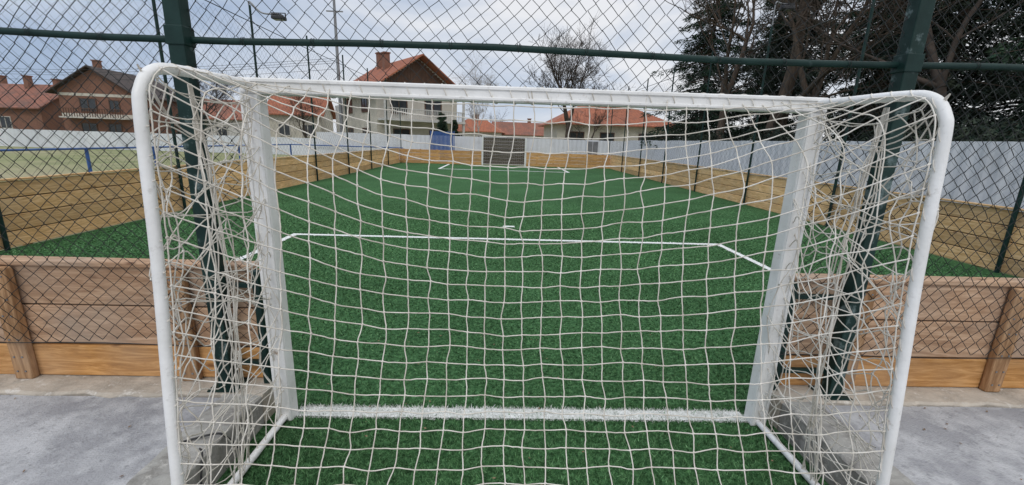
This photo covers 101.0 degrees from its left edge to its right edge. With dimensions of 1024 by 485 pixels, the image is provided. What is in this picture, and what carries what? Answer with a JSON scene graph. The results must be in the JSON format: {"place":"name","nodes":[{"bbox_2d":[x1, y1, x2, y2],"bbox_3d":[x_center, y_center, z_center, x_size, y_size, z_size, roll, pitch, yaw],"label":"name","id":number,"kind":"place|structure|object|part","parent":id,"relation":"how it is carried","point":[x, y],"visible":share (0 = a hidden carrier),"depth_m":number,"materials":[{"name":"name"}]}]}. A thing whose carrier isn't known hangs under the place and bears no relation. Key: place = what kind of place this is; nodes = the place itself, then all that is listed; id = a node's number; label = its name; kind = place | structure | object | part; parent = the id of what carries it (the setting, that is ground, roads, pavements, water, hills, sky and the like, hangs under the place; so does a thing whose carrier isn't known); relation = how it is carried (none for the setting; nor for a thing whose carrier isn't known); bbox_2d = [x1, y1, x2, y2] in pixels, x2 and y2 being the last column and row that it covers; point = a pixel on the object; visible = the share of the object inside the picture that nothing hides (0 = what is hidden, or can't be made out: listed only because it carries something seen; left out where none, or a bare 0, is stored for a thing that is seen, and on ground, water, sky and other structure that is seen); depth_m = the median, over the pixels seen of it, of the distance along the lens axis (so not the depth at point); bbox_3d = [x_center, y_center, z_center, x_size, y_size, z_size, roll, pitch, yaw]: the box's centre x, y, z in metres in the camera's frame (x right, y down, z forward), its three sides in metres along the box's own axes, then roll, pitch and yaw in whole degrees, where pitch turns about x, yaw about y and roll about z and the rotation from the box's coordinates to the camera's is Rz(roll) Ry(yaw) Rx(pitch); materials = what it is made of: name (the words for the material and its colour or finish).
{"place":"outdoors","nodes":[
{"label":"outdoors","id":0,"kind":"place"},
{"bbox_2d":[216,127,226,135],"bbox_3d":[-36.142,-14.663,55.887,5.200,1.200,0.026,-2,14,-16],"label":"window glass","id":1,"kind":"object","parent":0,"point":[220,133],"visible":0.11,"depth_m":55.34,"materials":[{"name":"black glass"}]},
{"bbox_2d":[0,146,1021,277],"bbox_3d":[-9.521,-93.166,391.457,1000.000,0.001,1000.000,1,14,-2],"label":"ground","id":2,"kind":"structure","parent":0,"point":[30,169],"depth_m":23.04,"materials":[{"name":"green plant"}]},
{"bbox_2d":[0,98,65,130],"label":"walls","id":3,"kind":"structure","parent":2,"relation":"on","point":[18,123],"depth_m":52.02,"materials":[{"name":"brick"}]},
{"bbox_2d":[0,116,12,128],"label":"window frames","id":4,"kind":"structure","parent":3,"relation":"attached to","point":[5,122],"depth_m":52.12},
{"bbox_2d":[0,117,11,127],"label":"window glass","id":5,"kind":"object","parent":4,"relation":"in","point":[3,123],"visible":0.42,"depth_m":52.18,"materials":[{"name":"grey glass"}]},
{"bbox_2d":[0,84,58,108],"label":"roof","id":6,"kind":"structure","parent":3,"relation":"on","point":[36,106],"depth_m":52.87,"materials":[{"name":"tile"}]},
{"bbox_2d":[0,75,7,83],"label":"chimney","id":7,"kind":"object","parent":6,"relation":"on","point":[5,80],"visible":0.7,"depth_m":56.16,"materials":[{"name":"brick"}]},
{"bbox_2d":[21,75,33,88],"bbox_3d":[-62.618,-20.608,54.636,0.760,1.918,0.760,3,14,4],"label":"chimney","id":8,"kind":"object","parent":6,"relation":"on","point":[26,82],"visible":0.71,"depth_m":54.40,"materials":[{"name":"brick"}]},
{"bbox_2d":[0,85,56,105],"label":"tile courses","id":9,"kind":"object","parent":6,"relation":"on","point":[24,93],"visible":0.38,"depth_m":53.02,"materials":[{"name":"brown tile"}]},
{"bbox_2d":[51,79,61,84],"bbox_3d":[-60.023,-20.782,55.720,0.760,1.531,0.760,3,14,4],"label":"chimney","id":10,"kind":"object","parent":6,"relation":"on","point":[54,81],"visible":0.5,"depth_m":55.36,"materials":[{"name":"brick"}]},
{"bbox_2d":[57,70,179,133],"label":"walls","id":11,"kind":"structure","parent":2,"relation":"on","point":[105,88],"depth_m":48.11,"materials":[{"name":"brick"}]},
{"bbox_2d":[58,92,132,118],"bbox_3d":[-47.231,-15.595,48.090,7.360,2.600,0.026,-1,14,-10],"label":"render band","id":12,"kind":"object","parent":11,"relation":"attached to","point":[97,95],"visible":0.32,"depth_m":48.02,"materials":[{"name":"beige paint"}]},
{"bbox_2d":[59,116,131,119],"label":"balcony","id":13,"kind":"structure","parent":11,"relation":"attached to","point":[96,118],"depth_m":47.39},
{"bbox_2d":[57,107,123,117],"bbox_3d":[-47.048,-14.512,47.212,6.450,0.920,0.090,-1,14,-10],"label":"railing","id":14,"kind":"object","parent":13,"relation":"on","point":[89,112],"visible":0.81,"depth_m":47.14,"materials":[{"name":"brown wood"}]},
{"bbox_2d":[78,98,122,131],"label":"window frames","id":15,"kind":"structure","parent":11,"relation":"attached to","point":[97,111],"depth_m":48.25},
{"bbox_2d":[80,99,121,131],"bbox_3d":[-49.756,-14.984,50.766,3.225,4.000,9.633,-13,20,-46],"label":"window glass","id":16,"kind":"object","parent":15,"relation":"in","point":[92,105],"visible":0.48,"depth_m":48.33,"materials":[{"name":"black glass"}]},
{"bbox_2d":[45,65,176,101],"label":"roof","id":17,"kind":"structure","parent":11,"relation":"on","point":[124,80],"depth_m":48.41,"materials":[{"name":"brown tile"}]},
{"bbox_2d":[90,59,101,67],"bbox_3d":[-49.259,-20.319,50.249,0.760,2.601,0.760,-1,14,-10],"label":"chimney","id":18,"kind":"object","parent":17,"relation":"on","point":[98,64],"visible":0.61,"depth_m":49.80,"materials":[{"name":"brick"}]},
{"bbox_2d":[0,128,317,154],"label":"corrugated sheet","id":19,"kind":"object","parent":2,"relation":"on","point":[39,140],"visible":0.56,"depth_m":36.60,"materials":[{"name":"white metal"}]},
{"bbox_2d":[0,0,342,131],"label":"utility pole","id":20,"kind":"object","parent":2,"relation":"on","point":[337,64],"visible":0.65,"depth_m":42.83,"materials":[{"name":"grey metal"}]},
{"bbox_2d":[172,86,214,133],"bbox_3d":[-31.824,-13.356,41.815,4.579,8.135,4.298,9,16,29],"label":"pine tree","id":21,"kind":"object","parent":2,"relation":"on","point":[206,122],"visible":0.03,"depth_m":42.38,"materials":[{"name":"green plant"}]},
{"bbox_2d":[0,148,399,249],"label":"wooden board fence","id":22,"kind":"object","parent":2,"relation":"on","point":[293,167],"visible":0.57,"depth_m":7.81,"materials":[{"name":"brown wood"}]},
{"bbox_2d":[0,144,402,171],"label":"blue railing","id":23,"kind":"object","parent":2,"relation":"on","point":[86,155],"visible":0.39,"depth_m":18.00,"materials":[{"name":"metal"}]},
{"bbox_2d":[199,68,239,115],"bbox_3d":[-31.813,-14.416,44.883,7.001,8.729,6.679,1,14,-2],"label":"bare tree","id":24,"kind":"object","parent":2,"relation":"on","point":[223,96],"visible":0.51,"depth_m":44.88,"materials":[{"name":"plant"}]},
{"bbox_2d":[205,119,243,135],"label":"walls","id":25,"kind":"structure","parent":2,"relation":"on","point":[230,133],"depth_m":55.54,"materials":[{"name":"beige paint"}]},
{"bbox_2d":[203,99,241,119],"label":"roof","id":26,"kind":"structure","parent":25,"relation":"on","point":[221,118],"depth_m":55.74,"materials":[{"name":"tile"}]},
{"bbox_2d":[203,101,240,117],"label":"tile courses","id":27,"kind":"object","parent":26,"relation":"on","point":[223,111],"visible":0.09,"depth_m":55.87,"materials":[{"name":"brown tile"}]},
{"bbox_2d":[269,106,333,137],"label":"walls","id":28,"kind":"structure","parent":2,"relation":"on","point":[327,115],"depth_m":48.82,"materials":[{"name":"beige paint"}]},
{"bbox_2d":[278,123,312,136],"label":"window frames","id":29,"kind":"structure","parent":28,"relation":"attached to","point":[290,130],"depth_m":48.66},
{"bbox_2d":[279,124,312,135],"bbox_3d":[-24.936,-13.000,48.770,3.600,1.200,0.032,-1,14,-12],"label":"window glass","id":30,"kind":"object","parent":29,"relation":"in","point":[281,131],"visible":0.57,"depth_m":48.62,"materials":[{"name":"black glass"}]},
{"bbox_2d":[267,96,335,118],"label":"roof","id":31,"kind":"structure","parent":28,"relation":"on","point":[306,113],"depth_m":49.28,"materials":[{"name":"tile"}]},
{"bbox_2d":[267,96,326,113],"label":"tile courses","id":32,"kind":"object","parent":31,"relation":"on","point":[295,103],"visible":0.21,"depth_m":49.15,"materials":[{"name":"orange tile"}]},
{"bbox_2d":[284,96,323,137],"bbox_3d":[-22.323,-13.500,45.009,4.544,7.471,5.849,1,14,-2],"label":"bare tree","id":33,"kind":"object","parent":2,"relation":"on","point":[302,116],"visible":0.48,"depth_m":45.28,"materials":[{"name":"brown plant"}]},
{"bbox_2d":[335,105,343,131],"bbox_3d":[-17.294,-13.879,51.905,7.000,5.300,4.240,-9,17,-38],"label":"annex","id":34,"kind":"object","parent":2,"relation":"on","point":[337,119],"visible":0.07,"depth_m":50.49,"materials":[{"name":"white paint"}]},
{"bbox_2d":[342,58,456,134],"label":"walls","id":35,"kind":"structure","parent":2,"relation":"on","point":[415,131],"depth_m":43.15,"materials":[{"name":"beige paint"}]},
{"bbox_2d":[346,99,441,134],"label":"window frames","id":36,"kind":"structure","parent":35,"relation":"attached to","point":[391,112],"depth_m":43.24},
{"bbox_2d":[347,99,440,134],"bbox_3d":[-12.980,-12.779,43.666,4.290,5.100,10.836,-58,61,-74],"label":"window glass","id":37,"kind":"object","parent":36,"relation":"in","point":[404,105],"visible":0.35,"depth_m":42.68,"materials":[{"name":"black glass"}]},
{"bbox_2d":[355,54,455,84],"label":"roof","id":38,"kind":"structure","parent":35,"relation":"on","point":[425,60],"depth_m":42.48,"materials":[{"name":"tile"}]},
{"bbox_2d":[375,52,381,69],"bbox_3d":[-14.607,-19.905,46.701,0.760,2.020,0.760,-9,17,-38],"label":"chimney","id":39,"kind":"object","parent":38,"relation":"on","point":[378,57],"visible":0.5,"depth_m":46.40,"materials":[{"name":"brick"}]},
{"bbox_2d":[381,51,390,69],"bbox_3d":[-13.181,-18.839,44.182,0.760,2.020,0.760,-9,17,-38],"label":"chimney","id":40,"kind":"object","parent":38,"relation":"on","point":[385,64],"visible":0.71,"depth_m":43.93,"materials":[{"name":"brick"}]},
{"bbox_2d":[353,55,419,81],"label":"tile courses","id":41,"kind":"object","parent":38,"relation":"on","point":[383,70],"visible":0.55,"depth_m":42.97,"materials":[{"name":"tile"}]},
{"bbox_2d":[382,60,444,83],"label":"gable cladding","id":42,"kind":"structure","parent":35,"relation":"attached to","point":[408,73],"depth_m":41.97,"materials":[{"name":"brown wood"}]},
{"bbox_2d":[378,118,464,123],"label":"balcony slab","id":43,"kind":"structure","parent":35,"relation":"attached to","point":[414,120],"depth_m":41.38,"materials":[{"name":"white concrete"}]},
{"bbox_2d":[385,107,464,121],"bbox_3d":[-8.364,-12.651,41.867,8.800,0.980,0.110,-9,17,-38],"label":"balcony railing","id":44,"kind":"object","parent":43,"relation":"on","point":[424,114],"visible":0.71,"depth_m":41.45,"materials":[{"name":"wood"}]},
{"bbox_2d":[384,100,464,135],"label":"balcony posts","id":45,"kind":"object","parent":35,"relation":"attached to","point":[463,125],"visible":0.45,"depth_m":44.37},
{"bbox_2d":[430,130,454,160],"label":"blue gate","id":46,"kind":"structure","parent":2,"relation":"on","point":[436,135],"depth_m":32.45,"materials":[{"name":"metal"}]},
{"bbox_2d":[436,112,449,135],"bbox_3d":[-6.858,-10.299,41.019,2.269,4.634,2.090,13,18,39],"label":"pine tree","id":47,"kind":"object","parent":2,"relation":"on","point":[442,125],"visible":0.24,"depth_m":40.61,"materials":[{"name":"green plant"}]},
{"bbox_2d":[450,119,459,135],"bbox_3d":[-5.837,-10.289,42.084,1.905,3.974,2.089,6,14,18],"label":"pine tree","id":48,"kind":"object","parent":2,"relation":"on","point":[455,125],"visible":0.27,"depth_m":41.63,"materials":[{"name":"green plant"}]},
{"bbox_2d":[316,132,626,164],"bbox_3d":[-3.128,-7.519,34.109,24.930,2.037,0.030,1,14,-2],"label":"corrugated sheet","id":49,"kind":"object","parent":2,"relation":"on","point":[544,145],"visible":0.36,"depth_m":33.94,"materials":[{"name":"white metal"}]},
{"bbox_2d":[448,41,502,136],"bbox_3d":[-3.779,-15.872,46.814,6.695,12.295,4.635,8,15,23],"label":"birch tree","id":50,"kind":"object","parent":2,"relation":"on","point":[482,110],"visible":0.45,"depth_m":46.42,"materials":[{"name":"brown plant"}]},
{"bbox_2d":[458,131,501,136],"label":"walls","id":51,"kind":"structure","parent":2,"relation":"on","point":[486,133],"depth_m":68.15,"materials":[{"name":"beige paint"}]},
{"bbox_2d":[458,120,504,133],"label":"roof","id":52,"kind":"structure","parent":51,"relation":"on","point":[491,126],"depth_m":68.90,"materials":[{"name":"tile"}]},
{"bbox_2d":[457,119,497,130],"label":"tile courses","id":53,"kind":"object","parent":52,"relation":"on","point":[485,128],"visible":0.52,"depth_m":69.03,"materials":[{"name":"orange tile"}]},
{"bbox_2d":[0,162,1018,484],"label":"football pitch","id":54,"kind":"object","parent":2,"relation":"on","point":[716,340],"visible":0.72,"depth_m":4.32,"materials":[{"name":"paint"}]},
{"bbox_2d":[0,0,401,250],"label":"side fence","id":55,"kind":"object","parent":54,"relation":"on","point":[6,244],"visible":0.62,"depth_m":9.57,"materials":[{"name":"metal"}]},
{"bbox_2d":[248,1,286,20],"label":"floodlight","id":56,"kind":"object","parent":55,"relation":"attached to","point":[275,15],"visible":0.92,"depth_m":11.99,"materials":[{"name":"grey metal"}]},
{"bbox_2d":[482,135,526,165],"bbox_3d":[-0.573,-6.709,30.873,3.242,2.082,1.003,1,14,-2],"label":"soccer goal","id":57,"kind":"object","parent":54,"relation":"on","point":[506,151],"visible":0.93,"depth_m":30.62,"materials":[{"name":"white paint"}]},
{"bbox_2d":[399,137,610,168],"bbox_3d":[-0.461,-6.651,30.971,15.242,1.989,1.135,1,14,-2],"label":"wooden board fence","id":58,"kind":"object","parent":54,"relation":"on","point":[538,160],"visible":0.78,"depth_m":30.66,"materials":[{"name":"brown wood"}]},
{"bbox_2d":[14,332,1021,484],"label":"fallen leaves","id":59,"kind":"object","parent":54,"relation":"on","point":[538,408],"visible":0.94,"depth_m":2.66,"materials":[{"name":"brown plant"}]},
{"bbox_2d":[131,62,953,484],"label":"soccer goal","id":60,"kind":"object","parent":54,"relation":"on","point":[793,222],"visible":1,"depth_m":2.12,"materials":[{"name":"white paint"}]},
{"bbox_2d":[183,432,240,484],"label":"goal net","id":61,"kind":"object","parent":60,"relation":"attached to","point":[206,435],"visible":0.62,"depth_m":2.21,"materials":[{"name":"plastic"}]},
{"bbox_2d":[608,0,1023,272],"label":"side fence","id":62,"kind":"object","parent":54,"relation":"on","point":[1010,228],"visible":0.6,"depth_m":9.97,"materials":[{"name":"metal"}]},
{"bbox_2d":[772,1,795,24],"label":"floodlight","id":63,"kind":"object","parent":62,"relation":"attached to","point":[785,6],"visible":0.88,"depth_m":12.28,"materials":[{"name":"grey metal"}]},
{"bbox_2d":[0,374,1023,484],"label":"concrete curb","id":64,"kind":"structure","parent":2,"relation":"on","point":[155,470],"depth_m":2.63,"materials":[{"name":"grey concrete"}]},
{"bbox_2d":[0,255,262,380],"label":"wooden board fence","id":65,"kind":"object","parent":64,"relation":"on","point":[26,360],"visible":0.45,"depth_m":2.70,"materials":[{"name":"brown wood"}]},
{"bbox_2d":[0,0,1023,399],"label":"chain link fence","id":66,"kind":"object","parent":64,"relation":"on","point":[906,64],"visible":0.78,"depth_m":2.38,"materials":[{"name":"metal"}]},
{"bbox_2d":[779,273,1023,391],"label":"wooden board fence","id":67,"kind":"object","parent":64,"relation":"on","point":[1003,369],"visible":0.44,"depth_m":2.87,"materials":[{"name":"brown wood"}]},
{"bbox_2d":[502,135,543,138],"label":"walls","id":68,"kind":"structure","parent":2,"relation":"on","point":[523,136],"depth_m":76.23,"materials":[{"name":"beige paint"}]},
{"bbox_2d":[492,121,543,135],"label":"roof","id":69,"kind":"structure","parent":68,"relation":"on","point":[524,132],"depth_m":77.50,"materials":[{"name":"tile"}]},
{"bbox_2d":[496,122,543,134],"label":"tile courses","id":70,"kind":"object","parent":69,"relation":"on","point":[519,126],"visible":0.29,"depth_m":77.29,"materials":[{"name":"orange tile"}]},
{"bbox_2d":[335,108,752,139],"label":"distant trees","id":71,"kind":"object","parent":2,"relation":"on","point":[497,118],"visible":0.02,"depth_m":99.68,"materials":[{"name":"green plant"}]},
{"bbox_2d":[523,11,633,139],"bbox_3d":[5.786,-13.869,38.726,10.276,13.127,7.091,1,14,-2],"label":"bare tree","id":72,"kind":"object","parent":2,"relation":"on","point":[572,78],"visible":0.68,"depth_m":37.65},
{"bbox_2d":[584,140,598,164],"bbox_3d":[6.125,-6.847,32.550,0.900,2.030,0.620,1,14,-2],"label":"grey equipment cabinet","id":73,"kind":"object","parent":2,"relation":"on","point":[593,145],"visible":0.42,"depth_m":32.15,"materials":[{"name":"metal"}]},
{"bbox_3d":[6.133,-6.791,32.254,0.780,1.800,0.018,1,14,-2],"label":"door","id":74,"kind":"part","parent":73,"relation":"part of","materials":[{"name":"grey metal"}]},
{"bbox_2d":[564,107,624,139],"bbox_3d":[8.949,-12.634,45.297,6.829,7.494,3.957,1,14,-2],"label":"bare tree","id":75,"kind":"object","parent":2,"relation":"on","point":[599,118],"visible":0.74,"depth_m":45.31,"materials":[{"name":"brown plant"}]},
{"bbox_2d":[538,106,670,140],"bbox_3d":[11.357,-13.931,51.969,14.900,7.120,10.400,0,14,-6],"label":"bungalow","id":76,"kind":"object","parent":2,"relation":"on","point":[558,130],"visible":0.38,"depth_m":47.87,"materials":[{"name":"tile"}]},
{"bbox_2d":[571,131,643,140],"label":"window frames","id":77,"kind":"structure","parent":76,"relation":"in","point":[571,131],"depth_m":47.53,"materials":[{"name":"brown wood"}]},
{"bbox_2d":[570,132,649,140],"bbox_3d":[11.243,-11.640,47.848,9.500,1.400,0.026,0,14,-6],"label":"window glass","id":78,"kind":"structure","parent":76,"relation":"in","point":[603,135],"depth_m":47.61,"materials":[{"name":"black glass"}]},
{"bbox_2d":[640,0,764,146],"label":"spruce tree","id":79,"kind":"object","parent":2,"relation":"on","point":[705,75],"visible":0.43,"depth_m":27.45,"materials":[{"name":"green plant"}]},
{"bbox_2d":[665,0,797,139],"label":"tree","id":80,"kind":"object","parent":2,"relation":"on","point":[732,81],"visible":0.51,"depth_m":24.54,"materials":[{"name":"brown plant"}]},
{"bbox_2d":[697,0,838,140],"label":"spruce tree","id":81,"kind":"object","parent":2,"relation":"on","point":[761,117],"visible":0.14,"depth_m":27.66,"materials":[{"name":"green plant"}]},
{"bbox_2d":[730,0,862,135],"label":"spruce tree","id":82,"kind":"object","parent":2,"relation":"on","point":[776,69],"visible":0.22,"depth_m":21.91,"materials":[{"name":"green plant"}]},
{"bbox_2d":[610,155,1023,277],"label":"wooden board fence","id":83,"kind":"object","parent":2,"relation":"on","point":[759,191],"visible":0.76,"depth_m":8.49,"materials":[{"name":"brown wood"}]},
{"bbox_2d":[626,140,1023,211],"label":"corrugated sheet","id":84,"kind":"object","parent":2,"relation":"on","point":[996,175],"visible":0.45,"depth_m":10.74,"materials":[{"name":"white metal"}]},
{"bbox_2d":[702,0,960,138],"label":"bare tree","id":85,"kind":"object","parent":2,"relation":"on","point":[790,84],"visible":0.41,"depth_m":16.75,"materials":[{"name":"brown plant"}]},
{"bbox_2d":[641,114,1023,141],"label":"hedge","id":86,"kind":"object","parent":2,"relation":"on","point":[956,138],"visible":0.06,"depth_m":11.39,"materials":[{"name":"green plant"}]},
{"bbox_2d":[771,0,957,115],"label":"bare tree","id":87,"kind":"object","parent":2,"relation":"on","point":[800,70],"visible":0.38,"depth_m":16.90,"materials":[{"name":"brown plant"}]},
{"bbox_2d":[739,0,1023,134],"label":"bare tree","id":88,"kind":"object","parent":2,"relation":"on","point":[936,82],"visible":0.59,"depth_m":14.07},
{"bbox_2d":[788,0,994,140],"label":"spruce tree","id":89,"kind":"object","parent":2,"relation":"on","point":[866,84],"visible":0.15,"depth_m":21.41,"materials":[{"name":"green plant"}]},
{"bbox_2d":[824,0,973,140],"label":"spruce tree","id":90,"kind":"object","parent":2,"relation":"on","point":[861,45],"visible":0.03,"depth_m":26.44,"materials":[{"name":"green plant"}]},
{"bbox_2d":[846,0,1023,140],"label":"spruce tree","id":91,"kind":"object","parent":2,"relation":"on","point":[985,9],"visible":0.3,"depth_m":15.09,"materials":[{"name":"dark green needle"},{"name":"bark"}]},
{"bbox_2d":[906,0,1023,139],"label":"spruce tree","id":92,"kind":"object","parent":2,"relation":"on","point":[1002,104],"visible":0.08,"depth_m":17.11,"materials":[{"name":"green plant"}]},
{"bbox_2d":[927,38,1023,141],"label":"spruce tree","id":93,"kind":"object","parent":2,"relation":"on","point":[1001,51],"visible":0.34,"depth_m":11.38,"materials":[{"name":"green plant"}]},
{"bbox_2d":[0,395,1023,484],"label":"pavement","id":94,"kind":"structure","parent":0,"point":[69,440],"depth_m":2.34,"materials":[{"name":"grey concrete"}]},
{"bbox_2d":[0,0,1023,139],"label":"sky","id":95,"kind":"structure","parent":0,"point":[520,113],"materials":[{"name":"grey"}]}
]}

